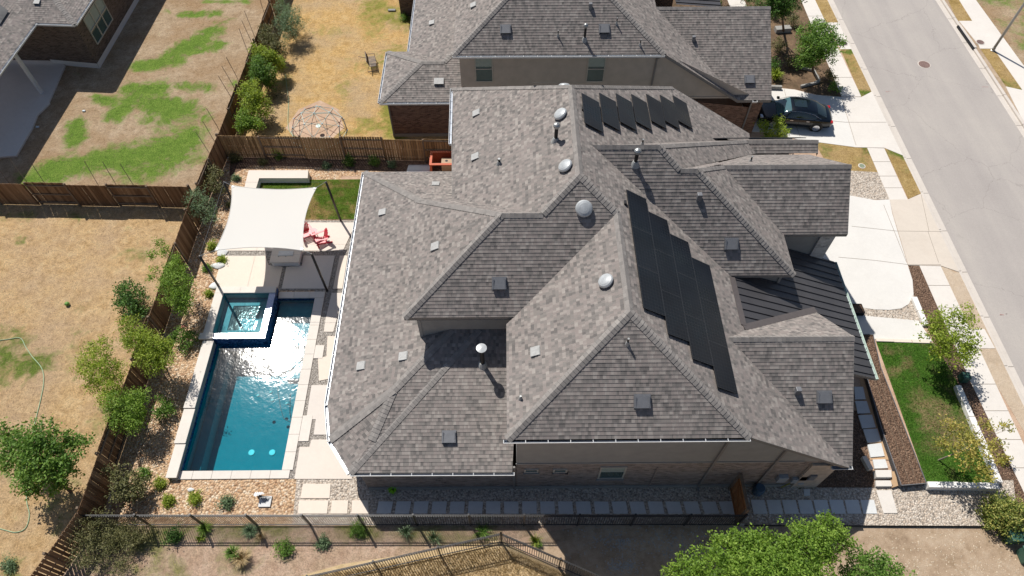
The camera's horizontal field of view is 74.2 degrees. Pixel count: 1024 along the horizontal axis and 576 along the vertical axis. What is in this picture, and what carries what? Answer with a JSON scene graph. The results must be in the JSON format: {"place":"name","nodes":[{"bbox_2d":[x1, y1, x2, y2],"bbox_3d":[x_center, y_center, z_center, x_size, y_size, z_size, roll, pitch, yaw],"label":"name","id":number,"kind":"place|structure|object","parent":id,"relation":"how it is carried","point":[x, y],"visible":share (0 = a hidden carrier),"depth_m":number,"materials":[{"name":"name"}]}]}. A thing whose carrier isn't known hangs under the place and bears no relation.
{"place":"outdoors","nodes":[
{"label":"outdoors","id":0,"kind":"place"},
{"bbox_2d":[0,204,243,575],"bbox_3d":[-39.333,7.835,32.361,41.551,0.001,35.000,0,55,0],"label":"lawn","id":1,"kind":"structure","parent":0,"point":[20,225],"depth_m":36.77,"materials":[{"name":"brown plant"}]},
{"bbox_2d":[0,412,98,502],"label":"oak tree","id":2,"kind":"object","parent":1,"relation":"on","point":[37,471],"visible":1,"depth_m":29.12,"materials":[{"name":"green plant"}]},
{"bbox_2d":[0,158,191,207],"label":"wooden fence","id":3,"kind":"object","parent":1,"relation":"on","point":[87,195],"visible":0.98,"depth_m":40.54,"materials":[{"name":"brown wood"}]},
{"bbox_2d":[0,0,275,202],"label":"lawn","id":4,"kind":"structure","parent":0,"point":[149,91],"depth_m":46.79,"materials":[{"name":"plant"}]},
{"bbox_2d":[0,0,138,157],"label":"brick bungalow","id":5,"kind":"object","parent":4,"relation":"on","point":[43,43],"visible":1,"depth_m":47.05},
{"bbox_2d":[83,10,102,44],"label":"window","id":6,"kind":"structure","parent":5,"relation":"in","point":[88,19],"depth_m":48.10,"materials":[{"name":"grey glass"}]},
{"bbox_2d":[206,0,283,150],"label":"wooden fence","id":7,"kind":"object","parent":4,"relation":"on","point":[232,108],"visible":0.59,"depth_m":45.70,"materials":[{"name":"brown wood"}]},
{"bbox_2d":[63,525,537,575],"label":"ground","id":8,"kind":"structure","parent":0,"point":[187,555],"depth_m":29.81,"materials":[{"name":"beige soil"}]},
{"bbox_2d":[31,506,97,575],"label":"wooden fence","id":9,"kind":"object","parent":8,"relation":"on","point":[54,557],"visible":0.83,"depth_m":28.69,"materials":[{"name":"brown wood"}]},
{"bbox_2d":[64,504,134,575],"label":"dry brush","id":10,"kind":"object","parent":8,"relation":"on","point":[103,537],"visible":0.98,"depth_m":28.99,"materials":[{"name":"green plant"}]},
{"bbox_2d":[306,533,501,575],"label":"iron fence","id":11,"kind":"object","parent":8,"relation":"on","point":[394,558],"visible":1,"depth_m":28.69,"materials":[{"name":"black metal"}]},
{"bbox_2d":[260,179,360,218],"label":"lawn","id":12,"kind":"structure","parent":0,"point":[341,185],"depth_m":41.78,"materials":[{"name":"green plant"}]},
{"bbox_2d":[245,170,309,187],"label":"bench wall","id":13,"kind":"structure","parent":12,"relation":"on","point":[255,178],"depth_m":42.27,"materials":[{"name":"white concrete"}]},
{"bbox_2d":[286,100,343,138],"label":"ground","id":14,"kind":"structure","parent":0,"point":[311,123],"depth_m":45.68,"materials":[{"name":"beige soil"}]},
{"bbox_2d":[291,105,347,148],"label":"climbing dome","id":15,"kind":"structure","parent":14,"relation":"on","point":[317,125],"depth_m":44.42,"materials":[{"name":"grey metal"}]},
{"bbox_2d":[236,0,448,139],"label":"lawn","id":16,"kind":"structure","parent":0,"point":[326,63],"depth_m":49.25,"materials":[{"name":"beige plant"}]},
{"bbox_2d":[232,104,265,135],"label":"tree","id":17,"kind":"object","parent":16,"relation":"on","point":[248,123],"visible":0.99,"depth_m":43.82,"materials":[{"name":"green plant"}]},
{"bbox_2d":[234,77,274,119],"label":"tree","id":18,"kind":"object","parent":16,"relation":"on","point":[250,94],"visible":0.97,"depth_m":44.40,"materials":[{"name":"green plant"}]},
{"bbox_2d":[245,54,278,91],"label":"tree","id":19,"kind":"object","parent":16,"relation":"on","point":[258,68],"visible":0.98,"depth_m":46.14,"materials":[{"name":"green plant"}]},
{"bbox_2d":[247,41,286,73],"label":"tree","id":20,"kind":"object","parent":16,"relation":"on","point":[274,58],"visible":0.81,"depth_m":46.81,"materials":[{"name":"green plant"}]},
{"bbox_2d":[254,23,287,56],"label":"dense shrub","id":21,"kind":"object","parent":16,"relation":"on","point":[266,30],"visible":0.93,"depth_m":48.29,"materials":[{"name":"green plant"}]},
{"bbox_2d":[270,0,310,45],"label":"dense shrub","id":22,"kind":"object","parent":16,"relation":"on","point":[287,27],"visible":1,"depth_m":49.59,"materials":[{"name":"green plant"}]},
{"bbox_2d":[302,540,569,575],"bbox_3d":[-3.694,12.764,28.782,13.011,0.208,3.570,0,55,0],"label":"grass","id":23,"kind":"structure","parent":0,"point":[470,567],"depth_m":29.30,"materials":[{"name":"plant"}]},
{"bbox_2d":[293,477,743,524],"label":"gravel","id":24,"kind":"structure","parent":0,"point":[353,488],"depth_m":31.07,"materials":[{"name":"beige gravel"}]},
{"bbox_2d":[298,500,328,513],"bbox_3d":[-9.063,9.983,30.834,1.359,0.050,0.616,0,55,0],"label":"paving stone","id":25,"kind":"object","parent":24,"relation":"on","point":[312,506],"visible":1,"depth_m":30.81,"materials":[{"name":"beige stone"}]},
{"bbox_2d":[300,484,330,497],"bbox_3d":[-9.045,9.381,31.256,1.345,0.050,0.682,0,55,0],"label":"paving stone","id":26,"kind":"object","parent":24,"relation":"on","point":[315,490],"visible":1,"depth_m":31.22,"materials":[{"name":"beige stone"}]},
{"bbox_2d":[118,19,1023,558],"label":"ground","id":27,"kind":"structure","parent":0,"point":[560,527],"depth_m":33.91,"materials":[{"name":"beige concrete"}]},
{"bbox_2d":[69,334,127,409],"bbox_3d":[-19.695,4.351,32.987,2.502,3.082,3.904,-33,61,-21],"label":"sapling","id":28,"kind":"object","parent":27,"relation":"on","point":[95,365],"visible":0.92,"depth_m":32.45,"materials":[{"name":"green plant"}]},
{"bbox_2d":[99,385,151,436],"bbox_3d":[-18.119,5.971,32.036,2.428,2.776,2.486,0,55,0],"label":"bushy tree","id":29,"kind":"object","parent":27,"relation":"on","point":[136,414],"visible":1,"depth_m":31.50,"materials":[{"name":"green plant"}]},
{"bbox_2d":[111,276,153,320],"bbox_3d":[-20.418,0.650,36.364,2.066,1.805,2.740,-32,61,-20],"label":"round shrub","id":30,"kind":"object","parent":27,"relation":"on","point":[129,300],"visible":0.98,"depth_m":36.19,"materials":[{"name":"green plant"}]},
{"bbox_2d":[111,520,156,557],"bbox_3d":[-16.597,10.882,29.467,1.853,1.351,1.640,0,55,0],"label":"dry brush","id":31,"kind":"object","parent":27,"relation":"on","point":[135,538],"visible":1,"depth_m":29.47,"materials":[{"name":"green plant"}]},
{"bbox_2d":[113,313,180,378],"bbox_3d":[-17.771,3.054,33.708,2.625,3.388,3.805,-29,60,-19],"label":"shrub","id":32,"kind":"object","parent":27,"relation":"on","point":[156,358],"visible":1,"depth_m":32.85,"materials":[{"name":"green plant"}]},
{"bbox_2d":[102,157,383,525],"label":"gravel","id":33,"kind":"structure","parent":27,"relation":"on","point":[151,446],"depth_m":32.74,"materials":[{"name":"beige gravel"}]},
{"bbox_2d":[100,461,155,509],"bbox_3d":[-17.380,8.999,30.458,2.230,1.889,2.108,0,55,0],"label":"olive shrub","id":34,"kind":"object","parent":33,"relation":"on","point":[131,491],"visible":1,"depth_m":30.30,"materials":[{"name":"green plant"}]},
{"bbox_2d":[79,208,197,519],"bbox_3d":[-18.632,2.975,34.578,0.200,1.950,17.104,0,55,0],"label":"wooden fence","id":35,"kind":"object","parent":33,"relation":"on","point":[112,443],"visible":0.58,"depth_m":32.75,"materials":[{"name":"brown wood"}]},
{"bbox_2d":[149,393,176,424],"bbox_3d":[-17.055,5.935,33.079,1.378,1.117,1.705,0,55,0],"label":"green bush","id":36,"kind":"object","parent":33,"relation":"on","point":[158,412],"visible":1,"depth_m":33.04,"materials":[{"name":"green plant"}]},
{"bbox_2d":[145,236,196,319],"bbox_3d":[-17.763,-0.139,35.702,2.317,3.787,4.485,-30,60,-19],"label":"shrub","id":37,"kind":"object","parent":33,"relation":"on","point":[177,296],"visible":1,"depth_m":34.92,"materials":[{"name":"green plant"}]},
{"bbox_2d":[169,323,199,356],"bbox_3d":[-17.224,2.624,35.321,1.622,1.245,1.564,16,57,11],"label":"shrub","id":38,"kind":"object","parent":33,"relation":"on","point":[183,331],"visible":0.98,"depth_m":35.29,"materials":[{"name":"green plant"}]},
{"bbox_2d":[180,186,221,224],"bbox_3d":[-18.178,-4.715,39.682,2.334,2.517,2.560,0,55,0],"label":"grey shrub","id":39,"kind":"object","parent":33,"relation":"on","point":[199,206],"visible":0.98,"depth_m":39.36,"materials":[{"name":"green plant"}]},
{"bbox_2d":[187,122,227,229],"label":"wooden fence","id":40,"kind":"object","parent":33,"relation":"on","point":[217,153],"visible":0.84,"depth_m":41.30,"materials":[{"name":"brown wood"}]},
{"bbox_2d":[225,220,353,478],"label":"gravel","id":41,"kind":"structure","parent":33,"relation":"on","point":[321,340],"depth_m":37.47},
{"bbox_2d":[216,256,282,287],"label":"patio slab","id":42,"kind":"structure","parent":41,"relation":"on","point":[242,271],"depth_m":38.42,"materials":[{"name":"beige concrete"}]},
{"bbox_2d":[269,248,302,265],"bbox_3d":[-12.911,-1.905,38.603,1.680,0.900,1.080,0,55,0],"label":"fire pit","id":43,"kind":"object","parent":41,"relation":"on","point":[280,257],"visible":0.87,"depth_m":38.56,"materials":[{"name":"grey concrete"}]},
{"bbox_2d":[226,222,353,250],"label":"patio slab","id":44,"kind":"structure","parent":41,"relation":"on","point":[339,233],"depth_m":39.84,"materials":[{"name":"beige concrete"}]},
{"bbox_2d":[282,256,334,288],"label":"patio slab","id":45,"kind":"structure","parent":41,"relation":"on","point":[305,275],"depth_m":38.34,"materials":[{"name":"beige concrete"}]},
{"bbox_2d":[307,385,326,434],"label":"patio slab","id":46,"kind":"structure","parent":41,"relation":"on","point":[316,409],"depth_m":33.64,"materials":[{"name":"beige concrete"}]},
{"bbox_2d":[310,253,327,291],"bbox_3d":[-10.330,-0.770,36.309,0.174,3.617,0.242,0,55,0],"label":"sail post","id":47,"kind":"object","parent":41,"relation":"on","point":[318,270],"visible":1,"depth_m":36.11,"materials":[{"name":"brown metal"}]},
{"bbox_2d":[200,182,324,255],"bbox_3d":[-13.247,-3.826,36.410,5.825,0.271,5.398,0,55,0],"label":"shade sail","id":48,"kind":"object","parent":47,"relation":"attached to","point":[265,218],"visible":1,"depth_m":36.41,"materials":[{"name":"fabric"}]},
{"bbox_2d":[295,440,351,478],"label":"patio slab","id":49,"kind":"structure","parent":41,"relation":"on","point":[317,459],"depth_m":31.98,"materials":[{"name":"beige concrete"}]},
{"bbox_2d":[318,336,334,380],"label":"patio slab","id":50,"kind":"structure","parent":41,"relation":"on","point":[324,364],"depth_m":35.12,"materials":[{"name":"beige concrete"}]},
{"bbox_2d":[324,293,341,331],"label":"patio slab","id":51,"kind":"structure","parent":41,"relation":"on","point":[332,311],"depth_m":36.86,"materials":[{"name":"beige concrete"}]},
{"bbox_2d":[333,256,347,288],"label":"patio slab","id":52,"kind":"structure","parent":41,"relation":"on","point":[340,275],"depth_m":38.38,"materials":[{"name":"beige concrete"}]},
{"bbox_2d":[165,291,324,479],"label":"swimming pool","id":53,"kind":"structure","parent":27,"relation":"in","point":[232,425],"depth_m":34.88,"materials":[{"name":"liquid"}]},
{"bbox_2d":[198,286,279,350],"bbox_3d":[-14.700,1.674,36.919,3.450,1.410,3.350,0,55,0],"label":"spa","id":54,"kind":"object","parent":53,"relation":"in","point":[255,309],"visible":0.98,"depth_m":36.78,"materials":[{"name":"blue concrete"}]},
{"bbox_2d":[229,140,447,175],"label":"gravel","id":55,"kind":"structure","parent":27,"relation":"on","point":[362,164],"depth_m":43.50,"materials":[{"name":"brown gravel"}]},
{"bbox_2d":[217,133,451,161],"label":"wooden fence","id":56,"kind":"object","parent":55,"relation":"on","point":[265,148],"visible":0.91,"depth_m":42.85,"materials":[{"name":"brown wood"}]},
{"bbox_2d":[429,151,451,170],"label":"red planter frame","id":57,"kind":"object","parent":55,"relation":"on","point":[444,158],"visible":0.65,"depth_m":42.74,"materials":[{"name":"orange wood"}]},
{"bbox_2d":[79,514,747,525],"bbox_3d":[-4.267,10.205,29.738,28.815,1.680,0.081,0,55,0],"label":"iron fence","id":58,"kind":"object","parent":27,"relation":"on","point":[307,522],"visible":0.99,"depth_m":29.61,"materials":[{"name":"black metal"}]},
{"bbox_2d":[728,473,749,523],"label":"wooden gate","id":59,"kind":"structure","parent":58,"relation":"attached to","point":[738,493],"depth_m":29.92,"materials":[{"name":"brown wood"}]},
{"bbox_2d":[378,0,771,136],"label":"neighbour house","id":60,"kind":"structure","parent":27,"relation":"on","point":[692,52],"depth_m":41.66,"materials":[{"name":"grey"}]},
{"bbox_2d":[474,55,492,81],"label":"window","id":61,"kind":"structure","parent":60,"relation":"in","point":[483,67],"depth_m":40.69,"materials":[{"name":"grey glass"}]},
{"bbox_2d":[585,58,606,81],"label":"window","id":62,"kind":"structure","parent":60,"relation":"in","point":[595,72],"depth_m":40.76,"materials":[{"name":"grey glass"}]},
{"bbox_2d":[324,82,878,496],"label":"house","id":63,"kind":"structure","parent":27,"relation":"on","point":[563,285],"depth_m":29.57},
{"bbox_2d":[596,466,626,480],"bbox_3d":[4.407,8.188,29.822,1.250,1.548,0.140,0,55,0],"label":"window","id":64,"kind":"structure","parent":63,"relation":"in","point":[606,473],"depth_m":29.90,"materials":[{"name":"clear glass"}]},
{"bbox_2d":[753,113,791,136],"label":"hedge plant","id":65,"kind":"object","parent":27,"relation":"on","point":[778,133],"visible":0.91,"depth_m":43.79,"materials":[{"name":"green plant"}]},
{"bbox_2d":[817,411,874,486],"bbox_3d":[16.337,8.172,32.091,2.336,0.001,5.137,33,61,21],"label":"garden bed","id":66,"kind":"object","parent":27,"relation":"on","point":[859,475],"visible":0.57,"depth_m":31.75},
{"bbox_2d":[818,143,876,171],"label":"verge","id":67,"kind":"structure","parent":27,"relation":"on","point":[854,156],"depth_m":43.87,"materials":[{"name":"yellow plant"}]},
{"bbox_2d":[841,49,870,95],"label":"verge","id":68,"kind":"structure","parent":27,"relation":"on","point":[862,85],"depth_m":48.72,"materials":[{"name":"yellow plant"}]},
{"bbox_2d":[850,171,888,198],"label":"gravel","id":69,"kind":"structure","parent":27,"relation":"on","point":[865,184],"depth_m":42.29,"materials":[{"name":"beige gravel"}]},
{"bbox_2d":[860,377,888,459],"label":"stepping stone path","id":70,"kind":"structure","parent":27,"relation":"on","point":[867,399],"depth_m":33.43,"materials":[{"name":"stone"}]},
{"bbox_2d":[873,470,897,487],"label":"front steps","id":71,"kind":"structure","parent":27,"relation":"on","point":[891,482],"depth_m":31.39,"materials":[{"name":"concrete"}]},
{"bbox_2d":[863,295,919,321],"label":"gravel","id":72,"kind":"structure","parent":27,"relation":"on","point":[908,312],"depth_m":36.87,"materials":[{"name":"beige gravel"}]},
{"bbox_2d":[856,316,931,341],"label":"front walk","id":73,"kind":"structure","parent":27,"relation":"on","point":[886,328],"depth_m":36.30,"materials":[{"name":"white concrete"}]},
{"bbox_2d":[863,334,926,487],"bbox_3d":[18.473,5.849,33.538,1.282,0.355,8.104,0,55,0],"label":"raised bed","id":74,"kind":"object","parent":27,"relation":"on","point":[903,461],"visible":0.76,"depth_m":32.69,"materials":[{"name":"brown gravel"}]},
{"bbox_2d":[885,148,920,198],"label":"verge","id":75,"kind":"structure","parent":27,"relation":"on","point":[905,176],"depth_m":42.89,"materials":[{"name":"yellow plant"}]},
{"bbox_2d":[908,265,1023,502],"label":"garden bed","id":76,"kind":"object","parent":27,"relation":"on","point":[922,293],"visible":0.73,"depth_m":34.40,"materials":[{"name":"brown soil"}]},
{"bbox_2d":[941,266,1023,430],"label":"verge","id":77,"kind":"structure","parent":27,"relation":"on","point":[999,374],"depth_m":35.23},
{"bbox_2d":[537,525,1023,575],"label":"ground","id":78,"kind":"structure","parent":0,"point":[552,542],"depth_m":29.84,"materials":[{"name":"beige soil"}]},
{"bbox_2d":[500,532,599,575],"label":"iron fence","id":79,"kind":"object","parent":78,"relation":"on","point":[546,553],"visible":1,"depth_m":28.71,"materials":[{"name":"black metal"}]},
{"bbox_2d":[560,501,717,575],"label":"rubble","id":80,"kind":"object","parent":78,"relation":"on","point":[625,564],"visible":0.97,"depth_m":29.87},
{"bbox_2d":[660,509,860,575],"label":"oak tree","id":81,"kind":"object","parent":78,"relation":"on","point":[763,554],"visible":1,"depth_m":24.58,"materials":[{"name":"green plant"}]},
{"bbox_2d":[833,541,916,575],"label":"oak tree","id":82,"kind":"object","parent":78,"relation":"on","point":[866,564],"visible":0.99,"depth_m":25.66,"materials":[{"name":"green plant"}]},
{"bbox_2d":[863,491,1018,575],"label":"leaf litter","id":83,"kind":"object","parent":78,"relation":"on","point":[946,554],"visible":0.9,"depth_m":29.67,"materials":[{"name":"brown plant"}]},
{"bbox_2d":[742,88,854,146],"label":"driveway","id":84,"kind":"structure","parent":0,"point":[837,133],"depth_m":45.37,"materials":[{"name":"white concrete"}]},
{"bbox_2d":[757,96,832,131],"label":"parked car","id":85,"kind":"object","parent":84,"relation":"on","point":[813,115],"visible":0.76,"depth_m":44.71,"materials":[{"name":"black paint"}]},
{"bbox_2d":[763,0,840,95],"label":"garden bed","id":86,"kind":"object","parent":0,"point":[792,79],"visible":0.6,"depth_m":49.05,"materials":[{"name":"brown soil"}]},
{"bbox_2d":[758,0,806,32],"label":"live oak","id":87,"kind":"object","parent":86,"relation":"on","point":[779,7],"visible":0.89,"depth_m":47.23,"materials":[{"name":"green plant"}]},
{"bbox_2d":[792,15,847,70],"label":"live oak","id":88,"kind":"object","parent":86,"relation":"on","point":[811,53],"visible":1,"depth_m":45.31,"materials":[{"name":"green plant"}]},
{"bbox_2d":[801,0,860,96],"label":"sidewalk","id":89,"kind":"structure","parent":0,"point":[842,72],"depth_m":48.96,"materials":[{"name":"concrete"}]},
{"bbox_2d":[823,196,913,309],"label":"driveway","id":90,"kind":"structure","parent":0,"point":[872,283],"depth_m":39.01,"materials":[{"name":"white concrete"}]},
{"bbox_2d":[842,92,901,154],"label":"driveway","id":91,"kind":"structure","parent":0,"point":[869,126],"depth_m":45.53,"materials":[{"name":"concrete"}]},
{"bbox_2d":[744,480,1014,525],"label":"gravel","id":92,"kind":"structure","parent":0,"point":[912,507],"depth_m":30.91,"materials":[{"name":"beige gravel"}]},
{"bbox_2d":[876,490,896,512],"bbox_3d":[17.177,9.782,30.975,0.689,0.050,1.055,0,55,0],"label":"stepping stone","id":93,"kind":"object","parent":92,"relation":"on","point":[886,500],"visible":1,"depth_m":30.95,"materials":[{"name":"concrete"}]},
{"bbox_2d":[924,481,999,491],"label":"stone wall","id":94,"kind":"structure","parent":92,"relation":"on","point":[964,486],"depth_m":31.05,"materials":[{"name":"white stone"}]},
{"bbox_2d":[974,488,1023,544],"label":"round bush","id":95,"kind":"object","parent":92,"relation":"on","point":[998,512],"visible":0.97,"depth_m":29.81,"materials":[{"name":"green plant"}]},
{"bbox_2d":[867,148,906,198],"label":"sidewalk","id":96,"kind":"structure","parent":0,"point":[890,181],"depth_m":42.87,"materials":[{"name":"concrete"}]},
{"bbox_2d":[890,194,958,271],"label":"driveway","id":97,"kind":"structure","parent":0,"point":[911,221],"depth_m":40.04,"materials":[{"name":"concrete"}]},
{"bbox_2d":[834,0,1023,385],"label":"road","id":98,"kind":"structure","parent":0,"point":[962,137],"depth_m":45.02,"materials":[{"name":"grey asphalt"}]},
{"bbox_2d":[828,0,1023,404],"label":"kerb","id":99,"kind":"structure","parent":98,"relation":"on","point":[999,346],"depth_m":40.76,"materials":[{"name":"concrete"}]},
{"bbox_2d":[936,0,1023,136],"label":"kerb","id":100,"kind":"structure","parent":98,"relation":"on","point":[1006,102],"depth_m":48.74,"materials":[{"name":"concrete"}]},
{"bbox_2d":[876,342,992,482],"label":"lawn","id":101,"kind":"structure","parent":0,"point":[931,410],"depth_m":33.70,"materials":[{"name":"green plant"}]},
{"bbox_2d":[913,302,985,372],"bbox_3d":[21.560,2.788,33.772,3.298,3.602,3.666,0,55,0],"label":"young tree","id":102,"kind":"object","parent":101,"relation":"on","point":[966,349],"visible":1,"depth_m":33.03,"materials":[{"name":"green plant"}]},
{"bbox_2d":[931,413,1017,487],"bbox_3d":[20.889,7.560,30.657,4.349,3.226,3.142,0,55,0],"label":"young tree","id":103,"kind":"object","parent":101,"relation":"on","point":[974,441],"visible":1,"depth_m":30.02,"materials":[{"name":"green plant"}]},
{"bbox_2d":[953,385,1002,483],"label":"stone wall","id":104,"kind":"structure","parent":101,"relation":"on","point":[964,403],"depth_m":32.96,"materials":[{"name":"white stone"}]},
{"bbox_2d":[920,266,1023,491],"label":"sidewalk","id":105,"kind":"structure","parent":0,"point":[982,381],"depth_m":34.33,"materials":[{"name":"concrete"}]},
{"bbox_2d":[945,0,1018,112],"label":"curb","id":106,"kind":"structure","parent":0,"point":[995,74],"depth_m":49.13,"materials":[{"name":"grey concrete"}]},
{"bbox_2d":[959,0,1023,91],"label":"sidewalk","id":107,"kind":"structure","parent":0,"point":[980,26],"depth_m":51.15,"materials":[{"name":"concrete"}]},
{"bbox_2d":[976,0,1023,64],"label":"lawn","id":108,"kind":"structure","parent":0,"point":[1000,14],"depth_m":52.43,"materials":[{"name":"beige plant"}]},
{"bbox_2d":[981,49,1021,89],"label":"verge","id":109,"kind":"structure","parent":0,"point":[1001,70],"depth_m":48.91,"materials":[{"name":"yellow plant"}]},
{"bbox_2d":[1006,87,1023,120],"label":"driveway","id":110,"kind":"structure","parent":0,"point":[1017,96],"depth_m":47.07,"materials":[{"name":"concrete"}]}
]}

